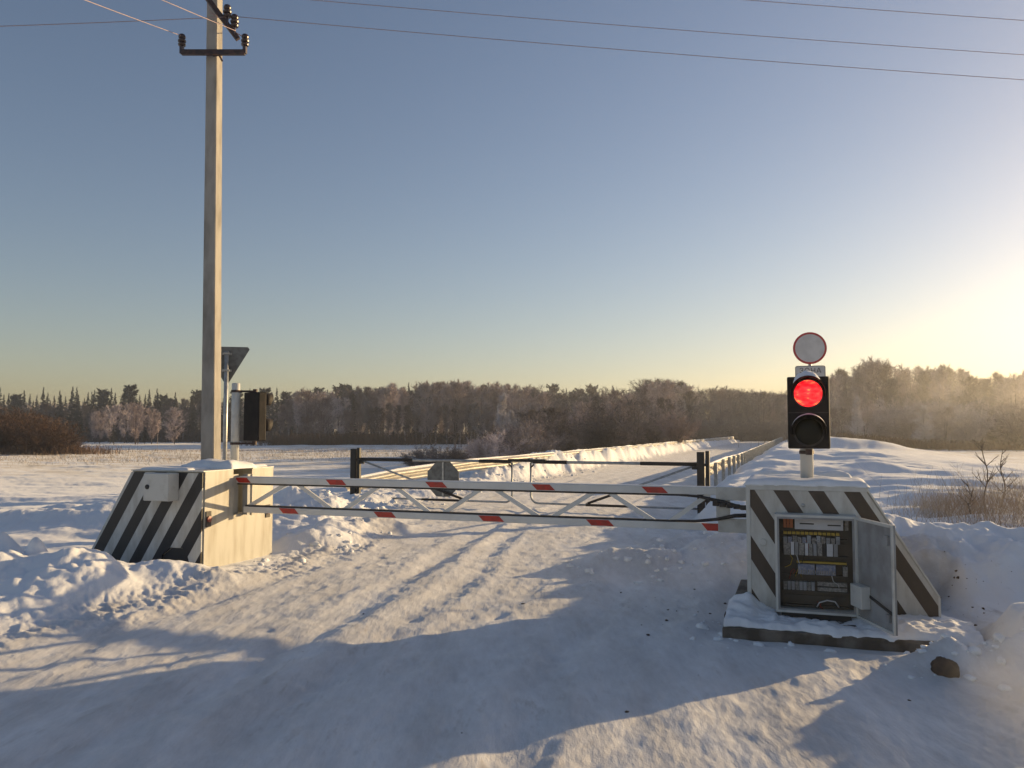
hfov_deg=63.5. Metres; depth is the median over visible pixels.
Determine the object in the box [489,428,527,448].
willow bush
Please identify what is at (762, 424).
willow bush
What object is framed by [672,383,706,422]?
bare tree
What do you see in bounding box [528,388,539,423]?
birch tree
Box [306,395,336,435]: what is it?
bare tree
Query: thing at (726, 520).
barrier boom
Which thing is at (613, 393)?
bare tree
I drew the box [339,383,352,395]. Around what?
pine tree
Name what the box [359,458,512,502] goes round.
gate leaf
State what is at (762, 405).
bare tree
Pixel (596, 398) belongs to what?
birch tree
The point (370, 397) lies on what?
birch tree
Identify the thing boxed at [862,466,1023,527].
dry weeds
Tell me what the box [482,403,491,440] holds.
birch tree
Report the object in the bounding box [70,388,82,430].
spruce tree
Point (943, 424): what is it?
bare tree
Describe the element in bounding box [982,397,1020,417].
bare tree
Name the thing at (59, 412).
spruce tree
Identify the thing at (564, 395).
bare tree
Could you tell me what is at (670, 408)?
bare tree
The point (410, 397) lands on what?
birch tree
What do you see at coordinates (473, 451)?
willow bush
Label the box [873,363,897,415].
birch tree
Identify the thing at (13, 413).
willow bush
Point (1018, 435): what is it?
willow bush
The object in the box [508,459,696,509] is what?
gate leaf
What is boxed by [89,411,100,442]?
bare tree
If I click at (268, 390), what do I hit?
pine tree
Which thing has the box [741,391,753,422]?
birch tree
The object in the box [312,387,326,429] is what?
pine tree
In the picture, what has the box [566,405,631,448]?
willow bush
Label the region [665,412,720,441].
willow bush
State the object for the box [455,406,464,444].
birch tree
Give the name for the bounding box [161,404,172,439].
birch tree
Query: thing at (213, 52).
utility pole
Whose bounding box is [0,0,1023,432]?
sky
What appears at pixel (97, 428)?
bare tree
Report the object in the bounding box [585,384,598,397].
pine tree
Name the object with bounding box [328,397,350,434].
bare tree
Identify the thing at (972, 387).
birch tree
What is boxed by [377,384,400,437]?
bare tree
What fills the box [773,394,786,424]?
birch tree
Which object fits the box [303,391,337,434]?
bare tree
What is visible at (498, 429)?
willow bush
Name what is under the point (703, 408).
birch tree
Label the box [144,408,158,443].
bare tree
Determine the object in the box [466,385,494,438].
bare tree
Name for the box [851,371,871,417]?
birch tree
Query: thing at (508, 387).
birch tree
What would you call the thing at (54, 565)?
ground
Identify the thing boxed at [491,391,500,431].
birch tree
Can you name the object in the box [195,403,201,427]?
birch tree
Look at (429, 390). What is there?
bare tree
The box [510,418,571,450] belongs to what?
willow bush
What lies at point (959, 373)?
birch tree
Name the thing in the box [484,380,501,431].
bare tree
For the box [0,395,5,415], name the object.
spruce tree
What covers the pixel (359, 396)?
bare tree
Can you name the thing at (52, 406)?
forest
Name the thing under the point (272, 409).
spruce tree
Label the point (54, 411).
birch tree
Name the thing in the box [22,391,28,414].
spruce tree
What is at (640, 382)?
bare tree
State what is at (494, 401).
bare tree
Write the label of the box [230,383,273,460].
traffic light
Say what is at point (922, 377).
birch tree
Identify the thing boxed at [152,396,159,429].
spruce tree
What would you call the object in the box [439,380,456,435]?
bare tree
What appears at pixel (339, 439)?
dead reeds
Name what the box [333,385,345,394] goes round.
pine tree
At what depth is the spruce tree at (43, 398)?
207.79 m
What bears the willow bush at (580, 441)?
on the ground at (54, 565)
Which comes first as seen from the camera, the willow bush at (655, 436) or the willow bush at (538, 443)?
the willow bush at (538, 443)
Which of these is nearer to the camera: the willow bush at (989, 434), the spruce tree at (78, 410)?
the willow bush at (989, 434)
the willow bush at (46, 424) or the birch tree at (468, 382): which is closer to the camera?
the willow bush at (46, 424)
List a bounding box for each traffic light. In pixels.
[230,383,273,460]
[787,371,829,477]
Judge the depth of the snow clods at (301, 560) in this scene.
12.45 m
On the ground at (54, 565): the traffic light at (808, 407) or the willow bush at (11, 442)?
the willow bush at (11, 442)
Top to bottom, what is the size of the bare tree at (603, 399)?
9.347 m
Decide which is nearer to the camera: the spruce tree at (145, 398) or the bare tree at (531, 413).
the bare tree at (531, 413)
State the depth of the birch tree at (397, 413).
146.05 m
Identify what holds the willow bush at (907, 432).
on the ground at (54, 565)
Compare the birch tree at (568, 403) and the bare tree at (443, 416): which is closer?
the birch tree at (568, 403)
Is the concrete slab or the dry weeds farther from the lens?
the dry weeds
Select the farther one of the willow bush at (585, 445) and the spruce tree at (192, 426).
the spruce tree at (192, 426)
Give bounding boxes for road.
[0,440,1023,767]
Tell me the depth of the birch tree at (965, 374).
112.58 m
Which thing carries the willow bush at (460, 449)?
on the ground at (54, 565)
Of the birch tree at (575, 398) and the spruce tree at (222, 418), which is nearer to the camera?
the birch tree at (575, 398)
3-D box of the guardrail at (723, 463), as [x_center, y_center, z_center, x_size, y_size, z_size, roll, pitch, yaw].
[21.368,5.325,68.173,0.653,1.286,96.804,-1,-3,19]
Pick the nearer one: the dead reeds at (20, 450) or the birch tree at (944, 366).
the dead reeds at (20, 450)
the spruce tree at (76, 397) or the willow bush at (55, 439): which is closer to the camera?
the willow bush at (55, 439)
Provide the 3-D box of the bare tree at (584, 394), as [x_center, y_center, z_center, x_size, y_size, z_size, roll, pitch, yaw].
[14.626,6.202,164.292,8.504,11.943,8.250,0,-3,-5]
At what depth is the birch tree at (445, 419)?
148.81 m
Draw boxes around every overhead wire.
[0,17,220,26]
[85,0,180,35]
[162,0,235,30]
[238,16,1023,79]
[314,0,1023,54]
[749,0,1023,20]
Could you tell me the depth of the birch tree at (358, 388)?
172.46 m
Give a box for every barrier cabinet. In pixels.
[92,458,273,566]
[743,468,940,635]
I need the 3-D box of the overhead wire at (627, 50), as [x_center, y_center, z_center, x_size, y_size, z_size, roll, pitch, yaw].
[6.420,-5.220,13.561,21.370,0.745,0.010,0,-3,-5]
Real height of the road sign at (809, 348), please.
3.469 m
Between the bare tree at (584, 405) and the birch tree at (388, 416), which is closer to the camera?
the bare tree at (584, 405)
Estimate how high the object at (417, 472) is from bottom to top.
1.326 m
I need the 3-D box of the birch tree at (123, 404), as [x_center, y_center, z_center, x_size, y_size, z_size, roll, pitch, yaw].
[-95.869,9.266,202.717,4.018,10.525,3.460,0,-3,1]
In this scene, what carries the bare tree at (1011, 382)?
on the ground at (54, 565)
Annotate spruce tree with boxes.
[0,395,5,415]
[5,395,12,415]
[16,396,22,415]
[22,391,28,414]
[34,396,38,409]
[37,387,47,424]
[44,393,49,413]
[53,391,65,427]
[65,387,78,432]
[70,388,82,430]
[72,415,86,440]
[73,394,82,433]
[85,394,92,432]
[86,390,99,434]
[99,398,109,440]
[108,388,117,429]
[108,424,116,444]
[113,392,117,430]
[140,427,147,443]
[143,394,147,430]
[145,389,151,431]
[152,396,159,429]
[167,392,179,436]
[177,403,188,435]
[186,396,195,434]
[187,391,198,432]
[221,398,227,433]
[228,401,230,431]
[270,401,275,429]
[271,388,280,432]
[290,400,301,429]
[412,392,425,437]
[425,393,437,439]
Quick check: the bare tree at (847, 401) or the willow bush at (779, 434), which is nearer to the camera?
the bare tree at (847, 401)
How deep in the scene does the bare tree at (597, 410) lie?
88.69 m
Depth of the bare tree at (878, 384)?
115.05 m
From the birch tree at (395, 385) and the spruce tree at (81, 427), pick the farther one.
the birch tree at (395, 385)
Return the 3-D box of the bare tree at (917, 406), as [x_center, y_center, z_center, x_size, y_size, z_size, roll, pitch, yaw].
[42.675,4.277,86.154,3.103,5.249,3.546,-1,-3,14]
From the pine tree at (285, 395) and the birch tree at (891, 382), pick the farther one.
the pine tree at (285, 395)
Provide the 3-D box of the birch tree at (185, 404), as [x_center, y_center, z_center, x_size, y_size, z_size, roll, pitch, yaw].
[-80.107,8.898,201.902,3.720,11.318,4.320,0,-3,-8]
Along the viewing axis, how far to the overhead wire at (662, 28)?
13.84 m
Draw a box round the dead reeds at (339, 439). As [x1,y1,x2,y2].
[239,432,443,445]
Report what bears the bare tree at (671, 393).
on the ground at (54, 565)
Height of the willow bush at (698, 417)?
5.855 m
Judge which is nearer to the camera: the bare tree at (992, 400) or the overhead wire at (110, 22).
the overhead wire at (110, 22)
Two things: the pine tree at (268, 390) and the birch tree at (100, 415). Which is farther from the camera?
the pine tree at (268, 390)
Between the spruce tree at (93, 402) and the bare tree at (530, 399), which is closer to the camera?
the bare tree at (530, 399)
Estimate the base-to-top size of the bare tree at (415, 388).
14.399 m
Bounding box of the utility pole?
[178,0,248,459]
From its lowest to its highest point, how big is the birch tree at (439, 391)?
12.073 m
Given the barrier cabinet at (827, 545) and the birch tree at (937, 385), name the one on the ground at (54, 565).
the birch tree at (937, 385)
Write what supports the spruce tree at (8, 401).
on the ground at (54, 565)
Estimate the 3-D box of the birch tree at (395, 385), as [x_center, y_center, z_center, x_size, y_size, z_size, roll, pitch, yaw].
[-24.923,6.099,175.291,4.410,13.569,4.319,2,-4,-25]
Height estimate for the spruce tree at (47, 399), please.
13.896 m
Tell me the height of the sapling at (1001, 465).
0.980 m
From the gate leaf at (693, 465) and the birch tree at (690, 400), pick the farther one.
the birch tree at (690, 400)
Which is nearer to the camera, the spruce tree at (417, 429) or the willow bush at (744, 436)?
the willow bush at (744, 436)
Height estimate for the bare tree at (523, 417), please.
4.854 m
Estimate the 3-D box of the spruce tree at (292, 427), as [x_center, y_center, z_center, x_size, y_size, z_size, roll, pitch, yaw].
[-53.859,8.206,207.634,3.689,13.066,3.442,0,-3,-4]
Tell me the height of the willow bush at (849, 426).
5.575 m
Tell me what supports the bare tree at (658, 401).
on the ground at (54, 565)
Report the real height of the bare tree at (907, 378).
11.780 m
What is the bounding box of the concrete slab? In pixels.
[722,579,983,652]
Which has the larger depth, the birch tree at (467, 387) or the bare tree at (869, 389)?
the birch tree at (467, 387)
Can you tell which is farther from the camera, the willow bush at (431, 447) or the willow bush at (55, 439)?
the willow bush at (55, 439)
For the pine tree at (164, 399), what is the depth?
221.00 m
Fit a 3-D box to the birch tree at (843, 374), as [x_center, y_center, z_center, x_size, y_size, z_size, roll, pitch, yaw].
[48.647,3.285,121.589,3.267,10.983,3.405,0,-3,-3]
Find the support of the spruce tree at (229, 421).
on the ground at (54, 565)
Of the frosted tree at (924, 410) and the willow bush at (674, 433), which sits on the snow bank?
the willow bush at (674, 433)
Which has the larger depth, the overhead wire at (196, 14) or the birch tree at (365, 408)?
the birch tree at (365, 408)
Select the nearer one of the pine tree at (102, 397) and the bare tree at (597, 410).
the bare tree at (597, 410)
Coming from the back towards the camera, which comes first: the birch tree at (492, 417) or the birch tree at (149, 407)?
the birch tree at (149, 407)
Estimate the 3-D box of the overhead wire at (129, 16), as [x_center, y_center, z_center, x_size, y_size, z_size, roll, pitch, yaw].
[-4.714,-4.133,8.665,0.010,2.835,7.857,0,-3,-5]
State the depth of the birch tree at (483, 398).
162.74 m
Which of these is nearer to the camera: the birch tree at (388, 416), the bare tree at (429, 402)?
the birch tree at (388, 416)
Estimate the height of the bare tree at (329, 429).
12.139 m
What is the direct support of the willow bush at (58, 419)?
on the ground at (54, 565)
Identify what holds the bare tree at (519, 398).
on the ground at (54, 565)
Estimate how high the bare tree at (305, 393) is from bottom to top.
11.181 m
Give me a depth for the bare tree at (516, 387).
151.70 m
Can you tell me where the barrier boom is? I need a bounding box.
[233,474,745,532]
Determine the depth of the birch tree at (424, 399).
184.71 m
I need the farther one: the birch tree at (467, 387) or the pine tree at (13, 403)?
the pine tree at (13, 403)
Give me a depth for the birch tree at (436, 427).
153.08 m
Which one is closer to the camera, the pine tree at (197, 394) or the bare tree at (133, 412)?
the bare tree at (133, 412)
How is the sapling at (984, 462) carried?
on the ground at (54, 565)
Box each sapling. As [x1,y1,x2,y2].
[957,479,977,513]
[973,439,999,508]
[990,448,1017,503]
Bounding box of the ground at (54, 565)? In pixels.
[0,433,1023,728]
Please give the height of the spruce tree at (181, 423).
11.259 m
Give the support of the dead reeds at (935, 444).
on the ground at (54, 565)
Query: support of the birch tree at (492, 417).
on the ground at (54, 565)
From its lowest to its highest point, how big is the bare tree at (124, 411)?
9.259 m
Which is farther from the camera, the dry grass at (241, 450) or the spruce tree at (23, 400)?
the spruce tree at (23, 400)
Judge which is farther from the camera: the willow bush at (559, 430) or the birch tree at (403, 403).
the birch tree at (403, 403)
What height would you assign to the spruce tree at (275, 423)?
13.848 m
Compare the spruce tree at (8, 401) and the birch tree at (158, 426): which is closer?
the birch tree at (158, 426)
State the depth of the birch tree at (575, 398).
157.17 m
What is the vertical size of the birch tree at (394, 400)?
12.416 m
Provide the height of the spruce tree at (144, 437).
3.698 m
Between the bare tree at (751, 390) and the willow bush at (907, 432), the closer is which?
the willow bush at (907, 432)
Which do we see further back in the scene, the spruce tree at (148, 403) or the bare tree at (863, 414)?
the spruce tree at (148, 403)
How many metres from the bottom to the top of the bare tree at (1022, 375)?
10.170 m
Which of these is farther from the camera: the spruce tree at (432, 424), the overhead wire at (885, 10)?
the spruce tree at (432, 424)
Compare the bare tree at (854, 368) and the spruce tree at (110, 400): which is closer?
the bare tree at (854, 368)
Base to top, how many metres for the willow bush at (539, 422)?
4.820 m
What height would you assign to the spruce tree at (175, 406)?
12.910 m
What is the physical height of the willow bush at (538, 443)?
3.323 m
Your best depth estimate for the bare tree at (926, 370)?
121.95 m
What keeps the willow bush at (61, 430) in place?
on the ground at (54, 565)
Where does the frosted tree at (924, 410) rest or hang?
on the ground at (54, 565)
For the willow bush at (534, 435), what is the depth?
58.04 m
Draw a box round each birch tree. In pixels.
[38,402,53,421]
[49,406,58,422]
[79,404,89,426]
[86,408,96,439]
[96,408,104,429]
[109,406,117,438]
[116,402,126,440]
[122,406,130,440]
[137,407,145,429]
[145,406,155,430]
[154,412,161,443]
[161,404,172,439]
[169,399,178,418]
[177,398,190,441]
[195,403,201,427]
[284,399,293,434]
[291,391,304,435]
[342,388,351,422]
[348,389,359,430]
[354,385,363,431]
[360,386,374,432]
[362,387,372,432]
[366,392,376,437]
[369,388,382,434]
[376,386,390,432]
[383,383,396,433]
[383,402,393,433]
[389,385,400,433]
[393,404,402,439]
[398,387,411,442]
[403,404,412,441]
[404,389,415,432]
[416,386,428,417]
[429,381,443,443]
[434,413,440,443]
[441,384,451,433]
[441,403,449,444]
[453,382,467,443]
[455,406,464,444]
[460,386,470,443]
[463,380,473,439]
[464,388,477,441]
[479,384,491,439]
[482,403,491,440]
[488,403,495,435]
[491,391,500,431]
[500,383,517,423]
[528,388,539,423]
[563,392,577,424]
[567,391,582,419]
[581,395,590,415]
[589,394,605,419]
[635,384,652,442]
[674,381,687,422]
[682,390,700,424]
[693,391,707,418]
[706,394,715,421]
[723,388,738,421]
[734,391,745,420]
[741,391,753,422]
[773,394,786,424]
[833,366,849,406]
[835,370,850,429]
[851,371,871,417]
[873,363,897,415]
[883,377,906,418]
[895,369,911,407]
[907,370,934,409]
[911,366,924,391]
[917,368,937,410]
[926,367,954,409]
[934,363,955,401]
[944,367,958,411]
[952,368,970,412]
[953,371,976,412]
[954,374,984,414]
[974,377,983,403]
[976,377,989,412]
[978,378,999,416]
[983,371,1005,409]
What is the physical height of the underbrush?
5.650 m
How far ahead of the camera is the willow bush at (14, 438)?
85.45 m
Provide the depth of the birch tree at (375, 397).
157.41 m
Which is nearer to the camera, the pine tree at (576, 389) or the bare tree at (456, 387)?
the bare tree at (456, 387)
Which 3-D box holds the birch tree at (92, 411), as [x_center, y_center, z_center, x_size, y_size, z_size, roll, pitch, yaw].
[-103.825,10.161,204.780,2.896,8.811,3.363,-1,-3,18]
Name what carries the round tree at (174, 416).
on the ground at (54, 565)
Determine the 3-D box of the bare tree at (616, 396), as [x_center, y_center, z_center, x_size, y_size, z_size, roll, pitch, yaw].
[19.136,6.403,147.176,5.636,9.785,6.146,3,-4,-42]
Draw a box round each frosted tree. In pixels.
[491,392,511,436]
[506,410,516,436]
[850,396,868,437]
[909,404,936,441]
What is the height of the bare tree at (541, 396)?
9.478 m
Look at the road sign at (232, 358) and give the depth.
13.75 m
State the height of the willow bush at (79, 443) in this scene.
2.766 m
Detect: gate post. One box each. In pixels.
[350,448,360,493]
[697,451,709,513]
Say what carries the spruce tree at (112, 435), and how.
on the ground at (54, 565)
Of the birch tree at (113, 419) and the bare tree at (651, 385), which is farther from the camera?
the birch tree at (113, 419)
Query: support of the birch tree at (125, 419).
on the ground at (54, 565)
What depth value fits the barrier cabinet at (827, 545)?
6.79 m
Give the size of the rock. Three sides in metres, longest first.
0.176 x 0.153 x 0.104 m
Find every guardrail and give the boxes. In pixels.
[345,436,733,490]
[705,437,782,485]
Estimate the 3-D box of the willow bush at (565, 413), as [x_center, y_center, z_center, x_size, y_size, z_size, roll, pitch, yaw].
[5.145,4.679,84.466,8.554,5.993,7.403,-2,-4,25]
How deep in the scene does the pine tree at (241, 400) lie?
204.26 m
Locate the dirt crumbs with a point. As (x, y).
(957, 577)
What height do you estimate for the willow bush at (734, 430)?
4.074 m
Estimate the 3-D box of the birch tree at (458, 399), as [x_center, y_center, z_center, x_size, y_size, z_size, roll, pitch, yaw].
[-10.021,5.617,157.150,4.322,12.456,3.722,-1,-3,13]
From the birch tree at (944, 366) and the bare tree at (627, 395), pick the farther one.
the bare tree at (627, 395)
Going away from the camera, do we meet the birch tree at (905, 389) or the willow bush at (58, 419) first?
the willow bush at (58, 419)
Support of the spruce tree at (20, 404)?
on the ground at (54, 565)
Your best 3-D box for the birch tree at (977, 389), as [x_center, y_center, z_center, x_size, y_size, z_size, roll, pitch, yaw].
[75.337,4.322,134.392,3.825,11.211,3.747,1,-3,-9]
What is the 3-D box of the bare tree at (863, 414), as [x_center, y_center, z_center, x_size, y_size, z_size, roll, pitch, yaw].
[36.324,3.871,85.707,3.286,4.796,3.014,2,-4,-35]
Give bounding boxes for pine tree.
[7,400,18,414]
[8,393,25,413]
[95,388,110,415]
[119,384,138,433]
[155,394,169,430]
[190,390,201,426]
[228,391,243,415]
[259,387,272,414]
[278,391,292,433]
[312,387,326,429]
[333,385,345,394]
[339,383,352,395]
[546,383,560,406]
[572,388,585,398]
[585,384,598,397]
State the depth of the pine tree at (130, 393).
206.07 m
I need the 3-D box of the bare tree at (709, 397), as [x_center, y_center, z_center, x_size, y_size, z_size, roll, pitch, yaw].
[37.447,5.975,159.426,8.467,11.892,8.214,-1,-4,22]
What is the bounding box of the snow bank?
[272,439,915,531]
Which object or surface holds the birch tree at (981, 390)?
on the ground at (54, 565)
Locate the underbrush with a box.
[60,425,857,444]
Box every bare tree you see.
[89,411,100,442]
[89,411,108,443]
[98,405,121,443]
[116,402,134,442]
[118,400,145,443]
[129,404,149,443]
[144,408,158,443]
[282,392,317,434]
[291,386,325,435]
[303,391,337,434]
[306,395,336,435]
[316,388,342,432]
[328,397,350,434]
[348,390,373,433]
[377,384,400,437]
[393,390,412,433]
[407,383,419,432]
[410,379,446,444]
[421,388,443,435]
[428,381,447,433]
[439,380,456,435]
[441,379,471,443]
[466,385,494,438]
[482,387,504,433]
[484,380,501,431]
[494,383,524,427]
[505,386,533,428]
[514,384,537,422]
[514,408,551,429]
[515,410,537,427]
[518,385,543,424]
[527,389,563,425]
[528,392,551,415]
[528,406,568,438]
[546,388,573,420]
[569,399,595,419]
[577,385,602,411]
[581,403,607,424]
[589,394,616,423]
[597,390,625,412]
[600,385,632,410]
[600,398,635,435]
[610,394,631,419]
[615,391,636,412]
[615,395,653,444]
[627,378,661,389]
[629,379,659,410]
[633,395,656,421]
[639,381,672,417]
[645,378,689,416]
[645,379,681,416]
[645,396,681,426]
[652,402,682,439]
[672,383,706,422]
[691,385,724,428]
[706,386,737,423]
[711,385,735,424]
[734,391,765,423]
[743,391,784,423]
[747,388,767,420]
[761,394,776,419]
[771,389,787,425]
[828,373,850,429]
[829,376,843,429]
[830,407,846,435]
[834,373,864,430]
[835,396,862,433]
[838,359,889,412]
[847,362,877,431]
[850,400,880,438]
[853,360,904,406]
[858,355,910,408]
[893,365,938,417]
[905,401,935,439]
[907,365,951,402]
[929,405,957,441]
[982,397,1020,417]
[990,373,1023,410]
[998,370,1023,404]
[1008,375,1023,400]
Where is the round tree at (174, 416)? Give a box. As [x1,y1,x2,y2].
[161,407,186,443]
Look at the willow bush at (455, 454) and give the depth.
52.16 m
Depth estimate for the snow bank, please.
23.81 m
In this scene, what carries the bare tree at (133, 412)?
on the ground at (54, 565)
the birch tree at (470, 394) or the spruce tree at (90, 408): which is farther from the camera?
the spruce tree at (90, 408)
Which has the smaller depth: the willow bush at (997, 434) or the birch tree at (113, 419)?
the willow bush at (997, 434)
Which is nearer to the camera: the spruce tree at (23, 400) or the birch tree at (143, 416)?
the birch tree at (143, 416)
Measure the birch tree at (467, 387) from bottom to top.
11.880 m
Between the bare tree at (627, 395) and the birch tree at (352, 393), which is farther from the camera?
the birch tree at (352, 393)
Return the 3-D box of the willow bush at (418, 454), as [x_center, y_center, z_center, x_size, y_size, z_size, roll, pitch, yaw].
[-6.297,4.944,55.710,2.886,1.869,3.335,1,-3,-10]
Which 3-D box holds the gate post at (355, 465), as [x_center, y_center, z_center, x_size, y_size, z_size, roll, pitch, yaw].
[-3.512,2.246,18.597,0.230,1.620,0.110,-1,-4,22]
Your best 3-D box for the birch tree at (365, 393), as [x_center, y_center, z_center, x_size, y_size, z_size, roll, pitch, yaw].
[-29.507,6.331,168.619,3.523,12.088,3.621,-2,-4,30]
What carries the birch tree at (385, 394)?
on the ground at (54, 565)
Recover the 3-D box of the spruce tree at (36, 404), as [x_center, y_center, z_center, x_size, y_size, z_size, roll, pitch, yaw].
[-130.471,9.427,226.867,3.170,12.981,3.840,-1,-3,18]
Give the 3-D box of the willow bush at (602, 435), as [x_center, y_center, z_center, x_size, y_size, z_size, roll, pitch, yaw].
[7.540,3.627,65.512,6.012,4.211,5.203,-1,-4,23]
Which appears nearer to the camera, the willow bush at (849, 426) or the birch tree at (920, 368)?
the willow bush at (849, 426)
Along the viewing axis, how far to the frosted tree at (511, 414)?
83.82 m
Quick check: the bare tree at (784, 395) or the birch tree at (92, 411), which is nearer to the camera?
the bare tree at (784, 395)
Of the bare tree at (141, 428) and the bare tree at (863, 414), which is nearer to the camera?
the bare tree at (863, 414)
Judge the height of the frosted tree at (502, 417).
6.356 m
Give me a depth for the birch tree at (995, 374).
112.12 m
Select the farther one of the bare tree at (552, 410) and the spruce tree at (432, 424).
the spruce tree at (432, 424)
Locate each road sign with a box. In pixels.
[221,347,249,459]
[427,462,458,496]
[793,332,826,466]
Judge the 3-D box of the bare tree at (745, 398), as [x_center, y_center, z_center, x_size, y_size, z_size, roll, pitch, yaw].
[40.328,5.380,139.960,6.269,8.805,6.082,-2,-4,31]
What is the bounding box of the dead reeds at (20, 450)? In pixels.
[0,444,157,455]
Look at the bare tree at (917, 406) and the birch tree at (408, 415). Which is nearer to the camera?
the bare tree at (917, 406)
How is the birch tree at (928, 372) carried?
on the ground at (54, 565)
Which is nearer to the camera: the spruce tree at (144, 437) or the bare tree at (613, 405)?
the bare tree at (613, 405)
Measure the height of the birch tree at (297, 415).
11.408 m
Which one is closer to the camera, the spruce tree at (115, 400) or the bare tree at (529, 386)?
the bare tree at (529, 386)
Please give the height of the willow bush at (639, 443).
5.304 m
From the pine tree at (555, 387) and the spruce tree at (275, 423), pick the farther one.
the pine tree at (555, 387)
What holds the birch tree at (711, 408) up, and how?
on the ground at (54, 565)
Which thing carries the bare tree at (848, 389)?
on the ground at (54, 565)
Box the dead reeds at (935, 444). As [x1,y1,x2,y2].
[738,432,1023,451]
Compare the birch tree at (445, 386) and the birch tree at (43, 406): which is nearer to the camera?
the birch tree at (445, 386)
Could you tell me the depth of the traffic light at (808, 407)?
7.15 m
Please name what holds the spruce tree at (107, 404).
on the ground at (54, 565)
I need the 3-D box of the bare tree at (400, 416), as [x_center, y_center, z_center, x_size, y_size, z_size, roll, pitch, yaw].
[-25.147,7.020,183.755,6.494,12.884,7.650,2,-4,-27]
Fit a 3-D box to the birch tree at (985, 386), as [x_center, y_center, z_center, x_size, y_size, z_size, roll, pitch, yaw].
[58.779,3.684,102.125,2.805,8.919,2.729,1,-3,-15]
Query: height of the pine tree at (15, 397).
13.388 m
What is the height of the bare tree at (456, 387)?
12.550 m
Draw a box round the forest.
[0,394,923,432]
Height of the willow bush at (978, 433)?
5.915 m
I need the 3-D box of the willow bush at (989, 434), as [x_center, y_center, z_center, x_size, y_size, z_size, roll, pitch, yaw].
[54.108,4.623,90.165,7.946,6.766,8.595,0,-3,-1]
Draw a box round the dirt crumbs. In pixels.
[363,551,1011,732]
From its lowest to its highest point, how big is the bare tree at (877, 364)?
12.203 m
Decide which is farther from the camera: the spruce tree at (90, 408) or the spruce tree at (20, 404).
the spruce tree at (90, 408)
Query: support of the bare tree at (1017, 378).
on the ground at (54, 565)
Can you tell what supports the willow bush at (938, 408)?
on the ground at (54, 565)
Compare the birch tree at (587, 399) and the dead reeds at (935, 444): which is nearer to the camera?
the dead reeds at (935, 444)
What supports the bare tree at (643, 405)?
on the ground at (54, 565)
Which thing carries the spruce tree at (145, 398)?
on the ground at (54, 565)
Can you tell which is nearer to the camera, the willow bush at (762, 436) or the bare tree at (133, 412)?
the willow bush at (762, 436)
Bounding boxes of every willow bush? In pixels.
[0,404,49,451]
[0,405,35,423]
[0,410,78,445]
[0,415,15,448]
[6,407,66,428]
[11,414,86,454]
[37,422,85,444]
[61,432,88,449]
[398,444,439,465]
[412,443,448,463]
[422,444,470,463]
[442,444,471,458]
[463,429,528,457]
[463,433,511,458]
[483,422,525,447]
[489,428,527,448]
[497,422,562,454]
[504,421,561,450]
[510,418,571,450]
[519,412,563,437]
[520,407,587,450]
[538,403,595,430]
[555,406,603,449]
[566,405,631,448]
[576,405,638,448]
[596,400,654,445]
[632,402,685,443]
[654,408,701,442]
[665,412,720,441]
[681,413,731,439]
[687,417,736,438]
[688,416,737,438]
[710,418,757,439]
[722,416,763,441]
[731,413,781,440]
[749,420,783,440]
[758,418,787,440]
[841,403,909,438]
[859,397,934,439]
[867,395,951,436]
[878,411,940,440]
[904,401,970,442]
[927,398,999,442]
[929,403,996,445]
[968,397,1023,446]
[982,396,1023,449]
[982,405,1023,449]
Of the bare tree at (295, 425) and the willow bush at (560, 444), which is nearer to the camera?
the willow bush at (560, 444)
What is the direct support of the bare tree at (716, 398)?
on the ground at (54, 565)
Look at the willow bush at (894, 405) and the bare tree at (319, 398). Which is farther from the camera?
the bare tree at (319, 398)
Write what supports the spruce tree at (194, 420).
on the ground at (54, 565)
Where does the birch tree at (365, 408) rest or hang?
on the ground at (54, 565)
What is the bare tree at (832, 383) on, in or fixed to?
on the ground at (54, 565)
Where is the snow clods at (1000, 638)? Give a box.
[567,530,1023,690]
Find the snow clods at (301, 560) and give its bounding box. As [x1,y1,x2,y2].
[253,457,603,568]
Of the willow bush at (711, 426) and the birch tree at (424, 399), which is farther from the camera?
the birch tree at (424, 399)
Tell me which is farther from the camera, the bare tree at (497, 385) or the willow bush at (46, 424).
the bare tree at (497, 385)
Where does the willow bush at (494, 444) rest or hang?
on the ground at (54, 565)
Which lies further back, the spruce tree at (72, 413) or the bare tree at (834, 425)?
the spruce tree at (72, 413)
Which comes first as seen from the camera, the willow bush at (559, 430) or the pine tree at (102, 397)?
the willow bush at (559, 430)
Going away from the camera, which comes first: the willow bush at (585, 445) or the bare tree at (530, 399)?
the willow bush at (585, 445)
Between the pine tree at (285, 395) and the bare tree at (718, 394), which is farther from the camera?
the pine tree at (285, 395)
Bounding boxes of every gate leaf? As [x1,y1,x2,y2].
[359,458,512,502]
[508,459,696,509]
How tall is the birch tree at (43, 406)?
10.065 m
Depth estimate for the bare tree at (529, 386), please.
160.22 m
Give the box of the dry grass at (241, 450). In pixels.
[0,447,462,466]
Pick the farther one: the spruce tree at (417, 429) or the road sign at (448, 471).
the spruce tree at (417, 429)
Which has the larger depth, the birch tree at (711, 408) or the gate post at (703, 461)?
the birch tree at (711, 408)
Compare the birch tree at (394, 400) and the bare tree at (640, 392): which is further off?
the birch tree at (394, 400)
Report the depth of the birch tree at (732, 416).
135.07 m
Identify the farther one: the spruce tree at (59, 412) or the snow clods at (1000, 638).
the spruce tree at (59, 412)
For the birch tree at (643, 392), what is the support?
on the ground at (54, 565)
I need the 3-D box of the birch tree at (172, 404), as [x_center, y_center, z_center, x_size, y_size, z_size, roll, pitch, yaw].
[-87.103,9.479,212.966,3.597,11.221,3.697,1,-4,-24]
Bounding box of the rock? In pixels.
[930,656,959,677]
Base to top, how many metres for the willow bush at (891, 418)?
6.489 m

